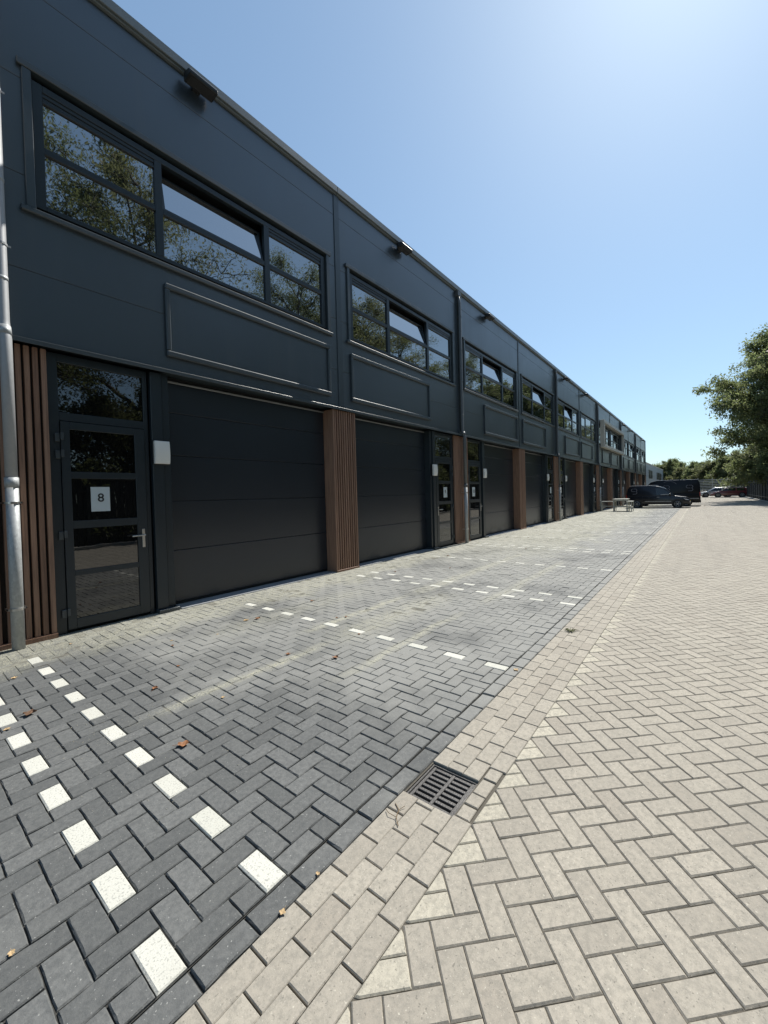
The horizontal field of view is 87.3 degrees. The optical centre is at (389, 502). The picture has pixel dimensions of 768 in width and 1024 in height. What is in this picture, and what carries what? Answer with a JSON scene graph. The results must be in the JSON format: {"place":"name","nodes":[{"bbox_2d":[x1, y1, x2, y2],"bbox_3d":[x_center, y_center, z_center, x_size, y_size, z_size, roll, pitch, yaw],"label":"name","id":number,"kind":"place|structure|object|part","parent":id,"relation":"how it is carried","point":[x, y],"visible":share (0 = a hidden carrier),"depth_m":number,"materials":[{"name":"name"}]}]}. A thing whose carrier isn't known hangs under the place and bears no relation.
{"place":"outdoors","nodes":[
{"label":"outdoors","id":0,"kind":"place"},
{"bbox_2d":[2,554,509,802],"bbox_3d":[0.562,1.454,7.467,3.897,0.009,11.269,-1,1,38],"label":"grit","id":1,"kind":"object","parent":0,"point":[204,652],"visible":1,"depth_m":4.45,"materials":[{"name":"grey gravel"}]},
{"bbox_2d":[0,504,682,1023],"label":"parking bay","id":2,"kind":"object","parent":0,"point":[170,880],"visible":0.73,"depth_m":2.67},
{"bbox_2d":[0,543,6,650],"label":"business unit","id":3,"kind":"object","parent":2,"relation":"on","point":[3,646],"visible":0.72,"depth_m":4.51,"materials":[{"name":"metal"}]},
{"bbox_2d":[7,949,14,955],"bbox_3d":[-1.352,1.605,1.436,0.032,0.004,0.023,-1,1,10],"label":"fallen leaf","id":4,"kind":"object","parent":2,"relation":"on","point":[11,952],"visible":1,"depth_m":1.44,"materials":[{"name":"beige plant"}]},
{"bbox_2d":[17,709,36,715],"bbox_3d":[-2.766,1.605,3.070,0.091,0.021,0.098,-1,1,29],"label":"fallen leaf","id":5,"kind":"object","parent":2,"relation":"on","point":[30,711],"visible":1,"depth_m":3.09,"materials":[{"name":"brown plant"}]},
{"bbox_2d":[0,0,359,649],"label":"business unit","id":6,"kind":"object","parent":2,"relation":"on","point":[173,253],"visible":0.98,"depth_m":5.79,"materials":[{"name":"metal"}]},
{"bbox_2d":[0,89,26,650],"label":"downpipe","id":7,"kind":"object","parent":6,"relation":"attached to","point":[12,502],"visible":0.99,"depth_m":4.42,"materials":[{"name":"metal"}]},
{"bbox_3d":[-3.764,-0.117,5.313,0.202,3.449,1.115,-1,1,38],"label":"entrance door","id":8,"kind":"part","parent":6,"relation":"part of","materials":[{"name":"black glass"}]},
{"bbox_2d":[151,440,169,464],"bbox_3d":[-3.288,-0.719,5.798,0.104,0.350,0.224,-1,1,38],"label":"wall lamp","id":9,"kind":"object","parent":6,"relation":"attached to","point":[160,452],"visible":1,"depth_m":5.75,"materials":[{"name":"white plastic"}]},
{"bbox_2d":[15,55,333,335],"bbox_3d":[-2.820,-4.325,6.630,0.240,1.745,4.965,-1,1,38],"label":"window","id":10,"kind":"structure","parent":6,"relation":"in","point":[83,176],"depth_m":5.79,"materials":[{"name":"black glass"}]},
{"bbox_2d":[184,67,217,102],"bbox_3d":[-2.923,-6.415,6.197,0.285,0.150,0.440,-1,1,38],"label":"floodlight","id":11,"kind":"object","parent":6,"relation":"attached to","point":[197,83],"visible":1,"depth_m":6.14,"materials":[{"name":"black metal"}]},
{"bbox_3d":[-2.292,-0.181,7.293,0.355,3.470,3.250,-1,1,38],"label":"garage door","id":12,"kind":"part","parent":6,"relation":"part of","materials":[{"name":"black plastic"}]},
{"bbox_2d":[172,740,189,745],"bbox_3d":[-1.360,1.579,2.627,0.094,0.016,0.068,-2,1,-37],"label":"fallen leaf","id":13,"kind":"object","parent":2,"relation":"on","point":[184,743],"visible":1,"depth_m":2.64,"materials":[{"name":"brown plant"}]},
{"bbox_2d":[336,187,463,566],"bbox_3d":[-4.782,-2.658,15.146,13.938,8.282,5.560,-1,1,38],"label":"business unit","id":14,"kind":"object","parent":2,"relation":"on","point":[399,314],"visible":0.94,"depth_m":10.58,"materials":[{"name":"metal"}]},
{"bbox_3d":[0.126,-0.300,10.414,0.355,3.470,3.250,-1,1,38],"label":"garage door","id":15,"kind":"part","parent":14,"relation":"part of","materials":[{"name":"black plastic"}]},
{"bbox_2d":[344,263,455,386],"bbox_3d":[0.483,-4.487,10.892,0.240,1.745,4.965,-1,1,38],"label":"window","id":16,"kind":"structure","parent":14,"relation":"in","point":[374,327],"depth_m":10.42,"materials":[{"name":"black glass"}]},
{"bbox_2d":[397,242,411,255],"bbox_3d":[0.352,-6.576,10.424,0.285,0.150,0.440,-1,1,38],"label":"floodlight","id":17,"kind":"object","parent":14,"relation":"attached to","point":[403,248],"visible":1,"depth_m":10.34,"materials":[{"name":"metal"}]},
{"bbox_2d":[431,464,437,475],"bbox_3d":[1.303,-0.944,11.724,0.104,0.350,0.224,-1,1,38],"label":"wall lamp","id":18,"kind":"object","parent":14,"relation":"attached to","point":[434,469],"visible":1,"depth_m":11.65,"materials":[{"name":"white plastic"}]},
{"bbox_3d":[1.675,-0.384,12.334,0.202,3.449,1.115,-1,1,38],"label":"entrance door","id":19,"kind":"part","parent":14,"relation":"part of","materials":[{"name":"black glass"}]},
{"bbox_2d":[455,290,468,542],"bbox_3d":[2.345,-2.728,12.994,0.231,8.095,0.230,-1,1,38],"label":"downpipe","id":20,"kind":"object","parent":14,"relation":"attached to","point":[458,296],"visible":0.99,"depth_m":12.96,"materials":[{"name":"metal"}]},
{"bbox_2d":[457,287,526,542],"bbox_3d":[-1.363,-2.826,19.559,13.938,8.282,5.810,-1,1,38],"label":"business unit","id":21,"kind":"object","parent":2,"relation":"on","point":[491,412],"visible":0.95,"depth_m":15.24,"materials":[{"name":"metal"}]},
{"bbox_3d":[2.920,-0.445,13.942,0.202,3.449,1.115,-1,1,38],"label":"entrance door","id":22,"kind":"part","parent":21,"relation":"part of","materials":[{"name":"black glass"}]},
{"bbox_2d":[482,468,486,477],"bbox_3d":[3.397,-1.047,14.426,0.104,0.350,0.224,-1,1,38],"label":"wall lamp","id":23,"kind":"object","parent":21,"relation":"attached to","point":[484,472],"visible":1,"depth_m":14.36,"materials":[{"name":"white plastic"}]},
{"bbox_2d":[485,313,494,320],"bbox_3d":[3.596,-6.736,14.612,0.285,0.150,0.440,-1,1,38],"label":"floodlight","id":24,"kind":"object","parent":21,"relation":"attached to","point":[489,316],"visible":1,"depth_m":14.49,"materials":[{"name":"black metal"}]},
{"bbox_2d":[462,337,518,411],"bbox_3d":[3.865,-4.654,15.258,0.240,1.745,4.965,-1,1,38],"label":"window","id":25,"kind":"structure","parent":21,"relation":"in","point":[481,379],"depth_m":14.97,"materials":[{"name":"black glass"}]},
{"bbox_3d":[4.393,-0.510,15.921,0.355,3.470,3.250,-1,1,38],"label":"garage door","id":26,"kind":"part","parent":21,"relation":"part of","materials":[{"name":"black plastic"}]},
{"bbox_2d":[515,337,558,527],"bbox_3d":[1.902,-2.987,23.774,13.938,8.282,5.560,-1,1,38],"label":"business unit","id":27,"kind":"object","parent":2,"relation":"on","point":[537,412],"visible":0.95,"depth_m":19.64,"materials":[{"name":"metal"}]},
{"bbox_3d":[6.811,-0.629,19.043,0.355,3.470,3.250,-1,1,38],"label":"garage door","id":28,"kind":"part","parent":27,"relation":"part of","materials":[{"name":"black plastic"}]},
{"bbox_2d":[520,373,554,426],"bbox_3d":[7.168,-4.816,19.521,0.240,1.745,4.965,-1,1,38],"label":"window","id":29,"kind":"structure","parent":27,"relation":"in","point":[533,406],"depth_m":19.33,"materials":[{"name":"clear glass"}]},
{"bbox_3d":[8.359,-0.713,20.963,0.202,3.449,1.115,-1,1,38],"label":"entrance door","id":30,"kind":"part","parent":27,"relation":"part of","materials":[{"name":"black glass"}]},
{"bbox_2d":[554,369,561,520],"bbox_3d":[9.030,-3.056,21.623,0.231,8.095,0.230,-1,1,38],"label":"downpipe","id":31,"kind":"object","parent":27,"relation":"attached to","point":[557,444],"visible":1,"depth_m":21.59,"materials":[{"name":"metal"}]},
{"bbox_2d":[542,367,583,519],"bbox_3d":[5.321,-3.155,28.187,13.938,8.282,5.810,-1,1,38],"label":"business unit","id":32,"kind":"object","parent":2,"relation":"on","point":[572,492],"visible":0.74,"depth_m":24.30,"materials":[{"name":"metal"}]},
{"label":"entrance door","id":33,"kind":"part","parent":32,"relation":"part of","materials":[{"name":"black glass"}]},
{"bbox_2d":[558,397,579,436],"bbox_3d":[10.550,-4.982,23.887,0.240,1.745,4.965,-1,1,38],"label":"window","id":34,"kind":"structure","parent":32,"relation":"in","point":[568,423],"depth_m":23.91,"materials":[{"name":"clear glass"}]},
{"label":"garage door","id":35,"kind":"part","parent":32,"relation":"part of","materials":[{"name":"black plastic"}]},
{"bbox_2d":[570,387,598,514],"bbox_3d":[8.587,-3.316,32.403,13.938,8.282,5.560,-1,1,38],"label":"business unit","id":36,"kind":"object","parent":2,"relation":"on","point":[588,431],"visible":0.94,"depth_m":28.54,"materials":[{"name":"metal"}]},
{"bbox_2d":[580,411,596,443],"bbox_3d":[13.890,-5.145,28.120,0.145,1.745,4.965,-1,1,38],"label":"window","id":37,"kind":"structure","parent":36,"relation":"in","point":[588,427],"depth_m":28.20,"materials":[{"name":"clear glass"}]},
{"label":"garage door","id":38,"kind":"part","parent":36,"relation":"part of","materials":[{"name":"black plastic"}]},
{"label":"entrance door","id":39,"kind":"part","parent":36,"relation":"part of","materials":[{"name":"black glass"}]},
{"bbox_2d":[596,403,600,510],"bbox_3d":[15.714,-3.385,30.251,0.231,8.095,0.230,-1,1,38],"label":"downpipe","id":40,"kind":"object","parent":36,"relation":"attached to","point":[599,489],"visible":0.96,"depth_m":30.21,"materials":[{"name":"metal"}]},
{"bbox_2d":[598,402,612,510],"bbox_3d":[12.006,-3.484,36.816,13.938,8.282,5.810,-1,1,38],"label":"business unit","id":41,"kind":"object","parent":2,"relation":"on","point":[606,472],"visible":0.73,"depth_m":33.47,"materials":[{"name":"metal"}]},
{"bbox_2d":[599,423,609,445],"bbox_3d":[17.272,-5.312,32.486,0.145,1.745,4.965,-1,1,38],"label":"window","id":42,"kind":"structure","parent":41,"relation":"in","point":[607,431],"depth_m":33.57,"materials":[{"name":"clear glass"}]},
{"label":"garage door","id":43,"kind":"part","parent":41,"relation":"part of","materials":[{"name":"black plastic"}]},
{"bbox_2d":[600,501,615,510],"bbox_3d":[16.307,0.271,30.089,0.950,0.740,0.420,-1,1,38],"label":"bench","id":44,"kind":"object","parent":2,"relation":"on","point":[602,506],"visible":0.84,"depth_m":30.02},
{"bbox_2d":[610,413,621,505],"bbox_3d":[15.272,-3.645,41.031,13.938,8.282,5.560,-1,1,38],"label":"business unit","id":45,"kind":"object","parent":2,"relation":"on","point":[615,421],"visible":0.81,"depth_m":37.44,"materials":[{"name":"metal"}]},
{"bbox_2d":[600,419,624,454],"bbox_3d":[19.498,-5.493,35.054,0.300,2.120,10.100,-1,1,38],"label":"window surround","id":46,"kind":"object","parent":45,"relation":"attached to","point":[603,423],"visible":1,"depth_m":32.62,"materials":[{"name":"white metal"}]},
{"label":"garage door","id":47,"kind":"part","parent":45,"relation":"part of","materials":[{"name":"black plastic"}]},
{"bbox_2d":[610,430,619,450],"bbox_3d":[20.531,-5.506,36.779,0.230,1.680,4.940,-1,1,38],"label":"window","id":48,"kind":"structure","parent":45,"relation":"in","point":[615,443],"depth_m":37.04,"materials":[{"name":"clear glass"}]},
{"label":"entrance door","id":49,"kind":"part","parent":45,"relation":"part of","materials":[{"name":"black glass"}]},
{"bbox_2d":[620,422,623,505],"bbox_3d":[22.399,-3.714,38.880,0.231,8.095,0.230,-1,1,38],"label":"downpipe","id":50,"kind":"object","parent":45,"relation":"attached to","point":[621,464],"visible":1,"depth_m":38.85,"materials":[{"name":"metal"}]},
{"bbox_2d":[612,498,629,510],"bbox_3d":[17.069,0.175,29.686,0.960,0.905,1.240,-1,1,38],"label":"picnic table","id":51,"kind":"object","parent":2,"relation":"on","point":[621,500],"visible":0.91,"depth_m":29.32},
{"bbox_2d":[614,421,629,504],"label":"business unit","id":52,"kind":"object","parent":2,"relation":"on","point":[625,467],"visible":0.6,"depth_m":42.12,"materials":[{"name":"metal"}]},
{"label":"garage door","id":53,"kind":"part","parent":52,"relation":"part of","materials":[{"name":"black plastic"}]},
{"bbox_2d":[624,438,627,456],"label":"window","id":54,"kind":"structure","parent":52,"relation":"in","point":[626,441],"depth_m":42.26,"materials":[{"name":"clear glass"}]},
{"bbox_2d":[624,428,635,486],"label":"business unit","id":55,"kind":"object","parent":2,"relation":"on","point":[631,438],"visible":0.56,"depth_m":45.94,"materials":[{"name":"metal"}]},
{"bbox_2d":[629,442,634,459],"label":"window","id":56,"kind":"structure","parent":55,"relation":"in","point":[631,449],"depth_m":45.88,"materials":[{"name":"clear glass"}]},
{"bbox_2d":[635,434,637,485],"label":"downpipe","id":57,"kind":"object","parent":55,"relation":"attached to","point":[635,462],"visible":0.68,"depth_m":47.49,"materials":[{"name":"metal"}]},
{"bbox_2d":[626,501,633,511],"bbox_3d":[17.347,0.262,29.031,0.360,0.740,1.100,-1,1,38],"label":"bench","id":58,"kind":"object","parent":2,"relation":"on","point":[629,506],"visible":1,"depth_m":28.69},
{"bbox_2d":[631,433,641,485],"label":"business unit","id":59,"kind":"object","parent":2,"relation":"on","point":[638,458],"visible":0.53,"depth_m":50.74,"materials":[{"name":"metal"}]},
{"bbox_2d":[636,446,640,461],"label":"window","id":60,"kind":"structure","parent":59,"relation":"in","point":[638,453],"depth_m":50.42,"materials":[{"name":"clear glass"}]},
{"bbox_2d":[637,437,645,484],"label":"business unit","id":61,"kind":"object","parent":2,"relation":"on","point":[643,468],"visible":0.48,"depth_m":54.67,"materials":[{"name":"metal"}]},
{"bbox_2d":[641,449,644,463],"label":"window","id":62,"kind":"structure","parent":61,"relation":"in","point":[642,454],"depth_m":54.61,"materials":[{"name":"clear glass"}]},
{"bbox_2d":[626,485,690,507],"bbox_3d":[22.444,-0.500,33.722,4.425,1.937,2.120,-1,1,38],"label":"van","id":63,"kind":"object","parent":2,"relation":"on","point":[641,495],"visible":0.96,"depth_m":33.23,"materials":[{"name":"black paint"}]},
{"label":"side window","id":64,"kind":"part","parent":63,"relation":"part of","materials":[{"name":"black glass"}]},
{"bbox_2d":[644,479,700,505],"bbox_3d":[25.199,-0.842,36.890,5.255,2.364,2.280,-1,1,38],"label":"van","id":65,"kind":"object","parent":2,"relation":"on","point":[690,489],"visible":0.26,"depth_m":35.24,"materials":[{"name":"black paint"}]},
{"bbox_2d":[112,0,767,486],"label":"sky","id":66,"kind":"structure","parent":0,"point":[593,174],"materials":[{"name":"blue"}]},
{"bbox_2d":[336,497,767,1023],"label":"road","id":67,"kind":"structure","parent":0,"point":[606,862],"depth_m":1.82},
{"bbox_2d":[701,487,730,496],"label":"parked car","id":68,"kind":"object","parent":67,"relation":"on","point":[707,493],"visible":0.52,"depth_m":62.64,"materials":[{"name":"silver metal"}]},
{"bbox_2d":[710,487,746,497],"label":"parked car","id":69,"kind":"object","parent":67,"relation":"on","point":[738,491],"visible":0.91,"depth_m":58.74,"materials":[{"name":"red paint"}]},
{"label":"side window","id":70,"kind":"part","parent":69,"relation":"part of","materials":[{"name":"black glass"}]},
{"bbox_2d":[646,462,662,484],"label":"grey building","id":71,"kind":"structure","parent":0,"point":[654,473],"depth_m":72.89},
{"label":"ground","id":72,"kind":"structure","parent":0,"visible":0},
{"bbox_2d":[175,506,687,1023],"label":"gutter band","id":73,"kind":"object","parent":72,"relation":"on","point":[315,952],"visible":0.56,"depth_m":1.70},
{"bbox_2d":[386,803,404,824],"bbox_3d":[0.019,1.564,2.030,0.090,0.012,0.138,-1,1,17],"label":"twig","id":74,"kind":"object","parent":73,"relation":"on","point":[397,812],"visible":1,"depth_m":2.02,"materials":[{"name":"brown wood"}]},
{"bbox_2d":[407,764,476,815],"bbox_3d":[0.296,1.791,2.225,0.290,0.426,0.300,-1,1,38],"label":"drain grate","id":75,"kind":"object","parent":73,"relation":"in","point":[448,792],"visible":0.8,"depth_m":2.23,"materials":[{"name":"metal"}]},
{"bbox_2d":[655,459,678,479],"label":"tree","id":76,"kind":"object","parent":72,"relation":"on","point":[669,467],"visible":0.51,"depth_m":96.28,"materials":[{"name":"green plant"}]},
{"bbox_2d":[672,457,687,467],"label":"tree","id":77,"kind":"object","parent":72,"relation":"on","point":[680,463],"visible":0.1,"depth_m":99.78,"materials":[{"name":"green plant"}]},
{"bbox_2d":[665,466,706,490],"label":"tree","id":78,"kind":"object","parent":72,"relation":"on","point":[677,472],"visible":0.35,"depth_m":89.94,"materials":[{"name":"green plant"}]},
{"bbox_2d":[680,461,711,487],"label":"tree","id":79,"kind":"object","parent":72,"relation":"on","point":[692,466],"visible":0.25,"depth_m":82.77,"materials":[{"name":"green plant"}]},
{"bbox_2d":[670,477,740,491],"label":"slatted fence","id":80,"kind":"object","parent":72,"relation":"on","point":[712,481],"visible":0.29,"depth_m":70.25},
{"bbox_2d":[687,460,726,490],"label":"tree","id":81,"kind":"object","parent":72,"relation":"on","point":[708,466],"visible":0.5,"depth_m":77.64,"materials":[{"name":"green plant"}]},
{"bbox_2d":[703,449,745,486],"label":"tree","id":82,"kind":"object","parent":72,"relation":"on","point":[717,469],"visible":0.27,"depth_m":73.94,"materials":[{"name":"green plant"}]},
{"bbox_2d":[692,323,767,488],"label":"tree","id":83,"kind":"object","parent":72,"relation":"on","point":[750,402],"visible":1,"depth_m":41.73,"materials":[{"name":"green plant"}]},
{"bbox_2d":[720,459,742,486],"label":"tree","id":84,"kind":"object","parent":72,"relation":"on","point":[723,470],"visible":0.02,"depth_m":71.52,"materials":[{"name":"green plant"}]},
{"bbox_2d":[722,444,759,489],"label":"tree","id":85,"kind":"object","parent":72,"relation":"on","point":[738,454],"visible":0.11,"depth_m":59.20,"materials":[{"name":"green plant"}]},
{"bbox_2d":[744,423,761,470],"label":"tree","id":86,"kind":"object","parent":72,"relation":"on","point":[751,452],"visible":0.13,"depth_m":51.09,"materials":[{"name":"green plant"}]},
{"bbox_2d":[742,442,767,480],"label":"tree","id":87,"kind":"object","parent":72,"relation":"on","point":[757,452],"visible":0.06,"depth_m":52.38,"materials":[{"name":"green plant"}]},
{"bbox_2d":[745,496,767,502],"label":"kerb","id":88,"kind":"structure","parent":72,"relation":"on","point":[757,499],"depth_m":44.28,"materials":[{"name":"concrete"}]},
{"bbox_2d":[747,477,767,500],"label":"board fence","id":89,"kind":"object","parent":72,"relation":"on","point":[758,491],"visible":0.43,"depth_m":45.74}
]}

